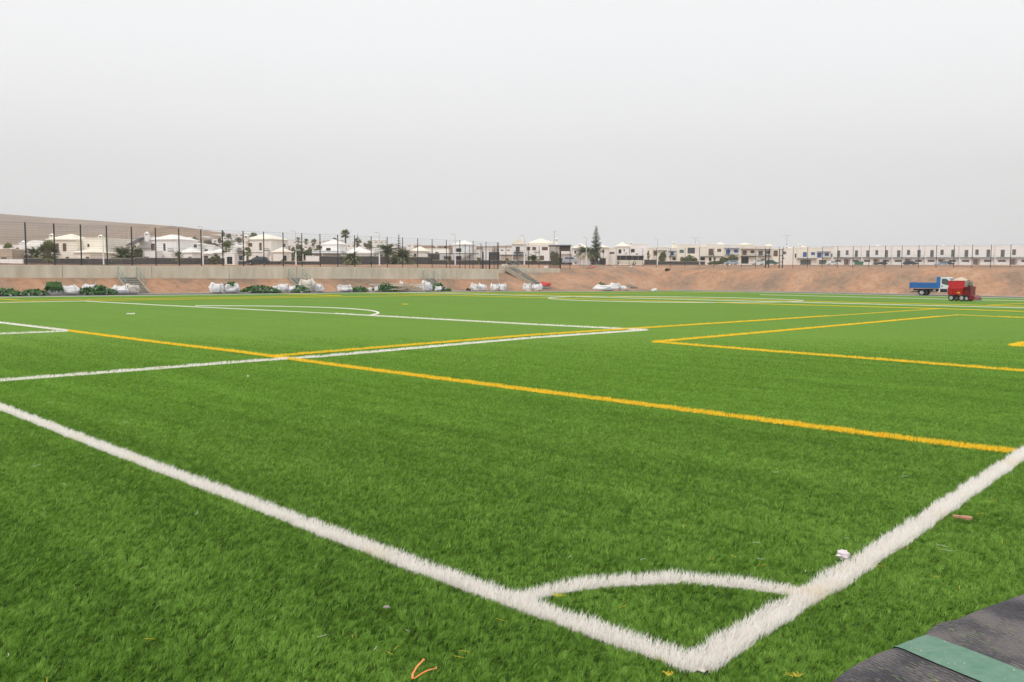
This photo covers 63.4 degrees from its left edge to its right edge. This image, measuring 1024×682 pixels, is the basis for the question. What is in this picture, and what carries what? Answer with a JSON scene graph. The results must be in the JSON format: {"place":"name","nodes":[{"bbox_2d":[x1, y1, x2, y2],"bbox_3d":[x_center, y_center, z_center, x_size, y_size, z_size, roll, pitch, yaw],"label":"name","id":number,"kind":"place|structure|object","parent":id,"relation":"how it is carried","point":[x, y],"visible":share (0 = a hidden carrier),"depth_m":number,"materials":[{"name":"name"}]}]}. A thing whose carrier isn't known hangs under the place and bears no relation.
{"place":"outdoors","nodes":[
{"label":"outdoors","id":0,"kind":"place"},
{"bbox_2d":[0,214,571,260],"bbox_3d":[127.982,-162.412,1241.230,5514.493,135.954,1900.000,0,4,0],"label":"hill","id":1,"kind":"structure","parent":0,"point":[16,230],"depth_m":1087.91,"materials":[{"name":"soil"}]},
{"bbox_2d":[499,248,511,254],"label":"house","id":2,"kind":"structure","parent":1,"relation":"on","point":[505,251],"depth_m":334.23,"materials":[{"name":"white paint"}]},
{"bbox_2d":[0,263,1023,295],"bbox_3d":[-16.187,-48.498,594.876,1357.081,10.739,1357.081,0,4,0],"label":"ground","id":3,"kind":"structure","parent":0,"point":[1000,280],"depth_m":114.63,"materials":[{"name":"soil"}]},
{"bbox_2d":[0,259,23,263],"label":"garden wall","id":4,"kind":"structure","parent":3,"relation":"on","point":[15,261],"depth_m":159.33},
{"bbox_2d":[0,248,27,258],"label":"house","id":5,"kind":"structure","parent":3,"relation":"on","point":[10,253],"depth_m":167.29,"materials":[{"name":"white paint"}]},
{"bbox_2d":[20,247,41,257],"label":"date palm","id":6,"kind":"object","parent":3,"relation":"on","point":[35,252],"visible":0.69,"depth_m":166.53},
{"bbox_2d":[24,240,44,257],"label":"house","id":7,"kind":"structure","parent":3,"relation":"on","point":[29,244],"depth_m":174.67,"materials":[{"name":"white paint"}]},
{"bbox_2d":[36,239,60,263],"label":"tree","id":8,"kind":"object","parent":3,"relation":"on","point":[46,252],"visible":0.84,"depth_m":156.51,"materials":[{"name":"plant"}]},
{"bbox_2d":[22,258,134,263],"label":"garden wall","id":9,"kind":"structure","parent":3,"relation":"on","point":[74,261],"depth_m":162.31,"materials":[{"name":"stone"}]},
{"bbox_2d":[45,233,138,258],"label":"house","id":10,"kind":"structure","parent":3,"relation":"on","point":[68,246],"depth_m":169.58,"materials":[{"name":"white paint"}]},
{"bbox_2d":[106,245,139,260],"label":"date palm","id":11,"kind":"object","parent":3,"relation":"on","point":[122,254],"visible":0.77,"depth_m":164.11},
{"bbox_2d":[117,267,149,292],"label":"stairs","id":12,"kind":"structure","parent":3,"relation":"on","point":[125,280],"depth_m":72.09,"materials":[{"name":"concrete"}]},
{"bbox_2d":[130,245,142,257],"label":"shrub","id":13,"kind":"object","parent":3,"relation":"on","point":[137,254],"visible":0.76,"depth_m":165.69,"materials":[{"name":"green plant"}]},
{"bbox_2d":[126,232,203,257],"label":"house","id":14,"kind":"structure","parent":3,"relation":"on","point":[187,243],"depth_m":170.00,"materials":[{"name":"white paint"}]},
{"bbox_2d":[134,258,224,264],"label":"garden wall","id":15,"kind":"structure","parent":3,"relation":"on","point":[187,261],"depth_m":160.32,"materials":[{"name":"stone"}]},
{"bbox_2d":[198,243,220,251],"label":"house","id":16,"kind":"structure","parent":3,"relation":"on","point":[207,247],"depth_m":182.04,"materials":[{"name":"white paint"}]},
{"bbox_2d":[204,248,230,257],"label":"house","id":17,"kind":"structure","parent":3,"relation":"on","point":[209,254],"depth_m":173.15,"materials":[{"name":"white paint"}]},
{"bbox_2d":[224,253,237,264],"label":"portal","id":18,"kind":"object","parent":3,"relation":"on","point":[229,256],"visible":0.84,"depth_m":157.36,"materials":[{"name":"white paint"}]},
{"bbox_2d":[231,245,244,260],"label":"house","id":19,"kind":"structure","parent":3,"relation":"on","point":[236,248],"depth_m":177.30,"materials":[{"name":"white paint"}]},
{"bbox_2d":[0,265,498,279],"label":"retaining wall","id":20,"kind":"structure","parent":3,"relation":"on","point":[111,271],"depth_m":80.38,"materials":[{"name":"concrete"}]},
{"bbox_2d":[0,222,498,268],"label":"fence","id":21,"kind":"object","parent":20,"relation":"on","point":[222,263],"visible":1,"depth_m":79.48,"materials":[{"name":"metal"}]},
{"bbox_2d":[246,257,269,264],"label":"parked car","id":22,"kind":"object","parent":3,"relation":"on","point":[256,260],"visible":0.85,"depth_m":154.55,"materials":[{"name":"paint"}]},
{"bbox_2d":[242,234,291,260],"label":"house","id":23,"kind":"structure","parent":3,"relation":"on","point":[271,250],"depth_m":170.00,"materials":[{"name":"white paint"}]},
{"bbox_2d":[238,261,319,264],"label":"garden wall","id":24,"kind":"structure","parent":3,"relation":"on","point":[291,262],"depth_m":162.33,"materials":[{"name":"stone"}]},
{"bbox_2d":[287,269,307,285],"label":"stairs","id":25,"kind":"structure","parent":3,"relation":"on","point":[294,281],"depth_m":84.05,"materials":[{"name":"concrete"}]},
{"bbox_2d":[291,248,305,260],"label":"shrub","id":26,"kind":"object","parent":3,"relation":"on","point":[298,254],"visible":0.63,"depth_m":174.57,"materials":[{"name":"green plant"}]},
{"bbox_2d":[302,239,347,255],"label":"house","id":27,"kind":"structure","parent":3,"relation":"on","point":[330,245],"depth_m":177.34,"materials":[{"name":"white paint"}]},
{"bbox_2d":[340,251,363,264],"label":"date palm","id":28,"kind":"object","parent":3,"relation":"on","point":[350,258],"visible":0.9,"depth_m":158.60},
{"bbox_2d":[319,256,385,264],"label":"garden wall","id":29,"kind":"structure","parent":3,"relation":"on","point":[330,260],"depth_m":169.25,"materials":[{"name":"stone"}]},
{"bbox_2d":[345,247,392,256],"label":"house","id":30,"kind":"structure","parent":3,"relation":"on","point":[360,252],"depth_m":179.54,"materials":[{"name":"white paint"}]},
{"bbox_2d":[372,243,400,263],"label":"date palm","id":31,"kind":"object","parent":3,"relation":"on","point":[390,248],"visible":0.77,"depth_m":174.43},
{"bbox_2d":[389,248,416,264],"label":"date palm","id":32,"kind":"object","parent":3,"relation":"on","point":[397,259],"visible":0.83,"depth_m":168.12,"materials":[{"name":"plant"}]},
{"bbox_2d":[385,257,429,263],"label":"garden wall","id":33,"kind":"structure","parent":3,"relation":"on","point":[423,260],"depth_m":175.22,"materials":[{"name":"stone"}]},
{"bbox_2d":[409,246,450,256],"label":"house","id":34,"kind":"structure","parent":3,"relation":"on","point":[422,251],"depth_m":185.64,"materials":[{"name":"white paint"}]},
{"bbox_2d":[422,270,447,288],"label":"stairs","id":35,"kind":"structure","parent":3,"relation":"on","point":[433,280],"depth_m":97.24,"materials":[{"name":"concrete"}]},
{"bbox_2d":[426,240,491,259],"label":"house","id":36,"kind":"structure","parent":3,"relation":"on","point":[465,245],"depth_m":184.02,"materials":[{"name":"white paint"}]},
{"bbox_2d":[433,260,501,264],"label":"garden wall","id":37,"kind":"structure","parent":3,"relation":"on","point":[492,262],"depth_m":173.26,"materials":[{"name":"stone"}]},
{"bbox_2d":[469,246,549,268],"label":"fence","id":38,"kind":"object","parent":3,"relation":"on","point":[517,256],"visible":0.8,"depth_m":125.82,"materials":[{"name":"metal"}]},
{"bbox_2d":[0,291,1023,681],"bbox_3d":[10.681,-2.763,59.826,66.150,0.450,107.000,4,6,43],"label":"artificial turf","id":39,"kind":"structure","parent":3,"relation":"on","point":[394,307],"depth_m":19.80,"materials":[{"name":"plastic"}]},
{"bbox_2d":[21,295,341,300],"bbox_3d":[-21.890,-3.077,59.066,0.123,0.064,23.400,4,6,43],"label":"yellow penalty line","id":40,"kind":"object","parent":39,"relation":"on","point":[193,297],"visible":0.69,"depth_m":56.53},
{"bbox_2d":[20,295,428,301],"bbox_3d":[-18.427,-2.974,57.931,0.123,0.064,37.500,4,6,43],"label":"yellow goal line","id":41,"kind":"object","parent":39,"relation":"on","point":[224,298],"visible":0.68,"depth_m":56.60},
{"bbox_2d":[195,305,379,315],"bbox_3d":[-9.634,-1.481,38.829,14.715,0.080,3.741,4,6,43],"label":"white penalty arc","id":42,"kind":"object","parent":39,"relation":"on","point":[291,306],"visible":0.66,"depth_m":41.76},
{"bbox_2d":[36,291,608,296],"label":"white far touchline","id":43,"kind":"object","parent":39,"relation":"on","point":[318,293],"visible":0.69,"depth_m":75.19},
{"bbox_2d":[0,330,645,381],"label":"white penalty line","id":44,"kind":"object","parent":39,"relation":"on","point":[337,355],"visible":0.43,"depth_m":16.08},
{"bbox_2d":[8,412,695,672],"bbox_3d":[-22.526,-0.498,25.198,64.122,0.086,0.178,4,6,43],"label":"white goal line","id":45,"kind":"object","parent":39,"relation":"on","point":[435,578],"visible":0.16,"depth_m":4.05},
{"bbox_2d":[87,301,635,329],"bbox_3d":[-10.727,-1.331,36.843,38.870,0.088,0.509,4,6,41],"label":"white penalty line","id":46,"kind":"object","parent":39,"relation":"on","point":[308,312],"visible":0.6,"depth_m":36.77,"materials":[{"name":"paint"}]},
{"bbox_2d":[411,658,436,678],"bbox_3d":[-0.323,1.216,3.076,0.079,0.022,0.154,1,4,15],"label":"plastic strap","id":47,"kind":"object","parent":39,"relation":"on","point":[413,672],"visible":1,"depth_m":3.06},
{"bbox_2d":[0,313,1023,673],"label":"white line pile","id":48,"kind":"object","parent":39,"relation":"on","point":[750,629],"visible":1,"depth_m":4.09,"materials":[{"name":"plastic"}]},
{"bbox_2d":[69,331,1007,452],"bbox_3d":[-3.880,0.374,14.955,22.679,0.060,0.201,4,6,43],"label":"yellow touchline","id":49,"kind":"object","parent":39,"relation":"on","point":[537,392],"visible":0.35,"depth_m":10.86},
{"bbox_2d":[68,315,1023,451],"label":"yellow line pile","id":50,"kind":"object","parent":39,"relation":"on","point":[884,434],"visible":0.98,"depth_m":13.16,"materials":[{"name":"plastic"}]},
{"bbox_2d":[284,308,939,355],"bbox_3d":[8.623,-0.695,29.590,0.777,0.078,38.333,4,6,44],"label":"yellow goal line","id":51,"kind":"object","parent":39,"relation":"on","point":[624,329],"visible":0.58,"depth_m":24.31,"materials":[{"name":"paint"}]},
{"bbox_2d":[381,293,936,308],"bbox_3d":[3.818,-3.154,61.618,0.123,0.064,52.305,-4,6,-45],"label":"yellow touchline","id":52,"kind":"object","parent":39,"relation":"on","point":[683,301],"visible":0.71,"depth_m":54.01,"materials":[{"name":"paint"}]},
{"bbox_2d":[544,580,784,597],"bbox_3d":[0.678,1.227,3.980,1.391,0.060,0.275,0,4,-4],"label":"white corner arc","id":53,"kind":"object","parent":39,"relation":"on","point":[658,583],"visible":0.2,"depth_m":4.04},
{"bbox_2d":[548,296,803,302],"bbox_3d":[11.888,-3.091,61.553,18.403,0.118,18.404,0,4,0],"label":"white centre circle","id":54,"kind":"object","parent":39,"relation":"on","point":[675,302],"visible":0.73,"depth_m":58.51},
{"bbox_2d":[401,292,1023,307],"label":"white halfway line","id":55,"kind":"object","parent":39,"relation":"on","point":[739,300],"visible":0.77,"depth_m":55.51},
{"bbox_2d":[438,292,1003,305],"bbox_3d":[14.085,-3.262,63.876,64.120,0.069,0.123,5,6,45],"label":"yellow touchline","id":56,"kind":"object","parent":39,"relation":"on","point":[747,299],"visible":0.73,"depth_m":59.28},
{"bbox_2d":[653,314,958,342],"bbox_3d":[11.258,-0.526,27.566,0.146,0.071,22.634,4,6,44],"label":"yellow penalty line","id":57,"kind":"object","parent":39,"relation":"on","point":[809,328],"visible":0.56,"depth_m":24.70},
{"bbox_2d":[656,342,1022,371],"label":"yellow penalty line","id":58,"kind":"object","parent":39,"relation":"on","point":[833,356],"visible":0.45,"depth_m":16.09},
{"bbox_2d":[836,549,849,559],"bbox_3d":[1.743,1.125,4.371,0.080,0.055,0.052,0,4,0],"label":"crumpled paper","id":59,"kind":"object","parent":39,"relation":"on","point":[842,554],"visible":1,"depth_m":4.36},
{"bbox_2d":[694,470,995,671],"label":"white touchline","id":60,"kind":"object","parent":39,"relation":"on","point":[705,670],"visible":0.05,"depth_m":3.44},
{"bbox_2d":[833,594,1023,681],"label":"folded turf","id":61,"kind":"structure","parent":39,"relation":"on","point":[986,644],"depth_m":3.19,"materials":[{"name":"plastic"}]},
{"bbox_2d":[947,277,982,300],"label":"turf spreader","id":62,"kind":"object","parent":39,"relation":"on","point":[961,289],"visible":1,"depth_m":65.03,"materials":[{"name":"red paint"}]},
{"bbox_2d":[505,260,549,289],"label":"stairs","id":63,"kind":"structure","parent":3,"relation":"on","point":[515,271],"depth_m":111.63,"materials":[{"name":"concrete"}]},
{"bbox_2d":[500,238,557,260],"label":"house","id":64,"kind":"structure","parent":3,"relation":"on","point":[540,243],"depth_m":196.94,"materials":[{"name":"white paint"}]},
{"bbox_2d":[499,267,559,272],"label":"retaining wall","id":65,"kind":"structure","parent":3,"relation":"on","point":[539,270],"depth_m":117.90,"materials":[{"name":"concrete"}]},
{"bbox_2d":[501,261,557,264],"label":"garden wall","id":66,"kind":"structure","parent":3,"relation":"on","point":[530,263],"depth_m":185.22,"materials":[{"name":"stone"}]},
{"bbox_2d":[548,245,571,268],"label":"kiosk","id":67,"kind":"object","parent":3,"relation":"on","point":[564,247],"visible":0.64,"depth_m":127.04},
{"bbox_2d":[562,256,578,263],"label":"parked car","id":68,"kind":"object","parent":3,"relation":"on","point":[572,259],"visible":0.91,"depth_m":203.28,"materials":[{"name":"silver metal"}]},
{"bbox_2d":[572,243,590,264],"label":"house","id":69,"kind":"structure","parent":3,"relation":"on","point":[581,255],"depth_m":213.36,"materials":[{"name":"paint"}]},
{"bbox_2d":[573,246,595,259],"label":"date palm","id":70,"kind":"object","parent":3,"relation":"on","point":[582,248],"visible":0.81,"depth_m":209.89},
{"bbox_2d":[590,226,602,264],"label":"norfolk pine","id":71,"kind":"object","parent":3,"relation":"on","point":[596,245],"visible":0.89,"depth_m":216.33,"materials":[{"name":"green plant"}]},
{"bbox_2d":[598,245,616,264],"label":"house","id":72,"kind":"structure","parent":3,"relation":"on","point":[609,257],"depth_m":226.77,"materials":[{"name":"paint"}]},
{"bbox_2d":[614,242,646,264],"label":"house","id":73,"kind":"structure","parent":3,"relation":"on","point":[631,248],"depth_m":249.58,"materials":[{"name":"paint"}]},
{"bbox_2d":[617,254,643,264],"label":"bus","id":74,"kind":"object","parent":3,"relation":"on","point":[621,258],"visible":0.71,"depth_m":233.69,"materials":[{"name":"beige paint"}]},
{"bbox_2d":[651,246,668,260],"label":"terraced house","id":75,"kind":"structure","parent":3,"relation":"on","point":[663,250],"depth_m":270.58,"materials":[{"name":"paint"}]},
{"bbox_2d":[668,242,676,260],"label":"terraced house","id":76,"kind":"structure","parent":3,"relation":"on","point":[674,256],"depth_m":270.66,"materials":[{"name":"paint"}]},
{"bbox_2d":[658,261,704,264],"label":"garden wall","id":77,"kind":"structure","parent":3,"relation":"on","point":[680,262],"depth_m":238.98,"materials":[{"name":"concrete"}]},
{"bbox_2d":[674,244,698,260],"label":"terraced house","id":78,"kind":"structure","parent":3,"relation":"on","point":[683,248],"depth_m":270.57,"materials":[{"name":"paint"}]},
{"bbox_2d":[699,247,706,264],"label":"terraced house","id":79,"kind":"structure","parent":3,"relation":"on","point":[703,251],"depth_m":270.60,"materials":[{"name":"paint"}]},
{"bbox_2d":[700,242,724,264],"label":"terraced house","id":80,"kind":"structure","parent":3,"relation":"on","point":[716,255],"depth_m":270.59,"materials":[{"name":"paint"}]},
{"bbox_2d":[724,245,739,264],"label":"terraced house","id":81,"kind":"structure","parent":3,"relation":"on","point":[731,249],"depth_m":270.52,"materials":[{"name":"paint"}]},
{"bbox_2d":[739,243,756,264],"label":"terraced house","id":82,"kind":"structure","parent":3,"relation":"on","point":[749,255],"depth_m":270.63,"materials":[{"name":"paint"}]},
{"bbox_2d":[756,244,772,264],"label":"terraced house","id":83,"kind":"structure","parent":3,"relation":"on","point":[760,252],"depth_m":270.64,"materials":[{"name":"paint"}]},
{"bbox_2d":[772,249,780,264],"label":"terraced house","id":84,"kind":"structure","parent":3,"relation":"on","point":[775,257],"depth_m":270.69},
{"bbox_2d":[780,246,796,264],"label":"terraced house","id":85,"kind":"structure","parent":3,"relation":"on","point":[790,255],"depth_m":270.69,"materials":[{"name":"paint"}]},
{"bbox_2d":[561,244,1023,267],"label":"fence","id":86,"kind":"object","parent":3,"relation":"on","point":[837,258],"visible":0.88,"depth_m":123.66,"materials":[{"name":"metal"}]},
{"bbox_2d":[796,244,817,264],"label":"terraced house","id":87,"kind":"structure","parent":3,"relation":"on","point":[802,255],"depth_m":270.66,"materials":[{"name":"paint"}]},
{"bbox_2d":[816,248,832,264],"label":"terraced house","id":88,"kind":"structure","parent":3,"relation":"on","point":[827,252],"depth_m":270.67,"materials":[{"name":"paint"}]},
{"bbox_2d":[823,246,860,264],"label":"terraced house","id":89,"kind":"structure","parent":3,"relation":"on","point":[848,253],"depth_m":278.57,"materials":[{"name":"paint"}]},
{"bbox_2d":[860,245,891,264],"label":"terraced house","id":90,"kind":"structure","parent":3,"relation":"on","point":[876,254],"depth_m":277.39,"materials":[{"name":"paint"}]},
{"bbox_2d":[890,246,924,264],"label":"terraced house","id":91,"kind":"structure","parent":3,"relation":"on","point":[899,253],"depth_m":276.19,"materials":[{"name":"paint"}]},
{"bbox_2d":[923,245,958,264],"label":"terraced house","id":92,"kind":"structure","parent":3,"relation":"on","point":[943,254],"depth_m":275.01,"materials":[{"name":"paint"}]},
{"bbox_2d":[957,246,994,264],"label":"terraced house","id":93,"kind":"structure","parent":3,"relation":"on","point":[982,256],"depth_m":273.82,"materials":[{"name":"paint"}]},
{"bbox_2d":[993,245,1023,264],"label":"terraced house","id":94,"kind":"structure","parent":3,"relation":"on","point":[1001,252],"depth_m":272.62,"materials":[{"name":"paint"}]},
{"bbox_2d":[0,290,1023,297],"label":"asphalt track","id":95,"kind":"structure","parent":0,"point":[476,291],"depth_m":94.26,"materials":[{"name":"asphalt"}]},
{"bbox_2d":[2,290,1023,296],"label":"kerb","id":96,"kind":"structure","parent":95,"relation":"on","point":[425,291],"depth_m":88.35,"materials":[{"name":"concrete"}]},
{"bbox_2d":[0,287,24,295],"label":"turf offcut heap","id":97,"kind":"object","parent":96,"relation":"on","point":[6,291],"visible":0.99,"depth_m":62.72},
{"bbox_2d":[22,288,49,295],"bbox_3d":[-37.163,-3.770,64.520,2.041,0.720,2.218,1,4,10],"label":"turf offcut heap","id":98,"kind":"object","parent":96,"relation":"on","point":[34,292],"visible":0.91,"depth_m":64.07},
{"bbox_2d":[43,281,64,293],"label":"draped turf clump","id":99,"kind":"object","parent":96,"relation":"on","point":[51,287],"visible":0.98,"depth_m":65.18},
{"bbox_2d":[61,285,79,293],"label":"bulk bag","id":100,"kind":"object","parent":96,"relation":"on","point":[73,289],"visible":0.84,"depth_m":66.05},
{"bbox_2d":[79,284,118,294],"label":"turf offcut heap","id":101,"kind":"object","parent":96,"relation":"on","point":[97,289],"visible":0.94,"depth_m":67.43,"materials":[{"name":"plastic"}]},
{"bbox_2d":[112,285,128,293],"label":"bulk bag","id":102,"kind":"object","parent":96,"relation":"on","point":[123,289],"visible":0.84,"depth_m":68.91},
{"bbox_2d":[125,284,139,293],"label":"bulk bag","id":103,"kind":"object","parent":96,"relation":"on","point":[134,289],"visible":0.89,"depth_m":69.61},
{"bbox_2d":[208,282,223,292],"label":"bulk bag","id":104,"kind":"object","parent":96,"relation":"on","point":[215,288],"visible":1,"depth_m":75.01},
{"bbox_2d":[224,281,239,292],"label":"bulk bag","id":105,"kind":"object","parent":96,"relation":"on","point":[231,287],"visible":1,"depth_m":76.09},
{"bbox_2d":[239,285,281,292],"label":"turf offcut heap","id":106,"kind":"object","parent":96,"relation":"on","point":[258,288],"visible":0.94,"depth_m":78.08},
{"bbox_2d":[292,285,309,292],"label":"turf offcut heap","id":107,"kind":"object","parent":96,"relation":"on","point":[300,288],"visible":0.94,"depth_m":80.93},
{"bbox_2d":[298,278,315,291],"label":"bulk bag","id":108,"kind":"object","parent":96,"relation":"on","point":[310,283],"visible":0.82,"depth_m":82.12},
{"bbox_2d":[337,284,352,290],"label":"bulk bag","id":109,"kind":"object","parent":96,"relation":"on","point":[348,287],"visible":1,"depth_m":85.06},
{"bbox_2d":[372,282,398,291],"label":"turf offcut heap","id":110,"kind":"object","parent":96,"relation":"on","point":[386,287],"visible":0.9,"depth_m":88.90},
{"bbox_2d":[421,280,431,290],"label":"bulk bag","id":111,"kind":"object","parent":96,"relation":"on","point":[427,286],"visible":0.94,"depth_m":93.14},
{"bbox_2d":[592,284,614,289],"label":"bulk bag","id":112,"kind":"object","parent":96,"relation":"on","point":[603,287],"visible":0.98,"depth_m":116.11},
{"bbox_2d":[909,277,953,295],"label":"tipper truck","id":113,"kind":"object","parent":95,"relation":"on","point":[941,283],"visible":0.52,"depth_m":99.22,"materials":[{"name":"blue metal"}]},
{"bbox_2d":[0,0,1023,248],"label":"sky","id":114,"kind":"structure","parent":0,"point":[817,123],"materials":[{"name":"grey"}]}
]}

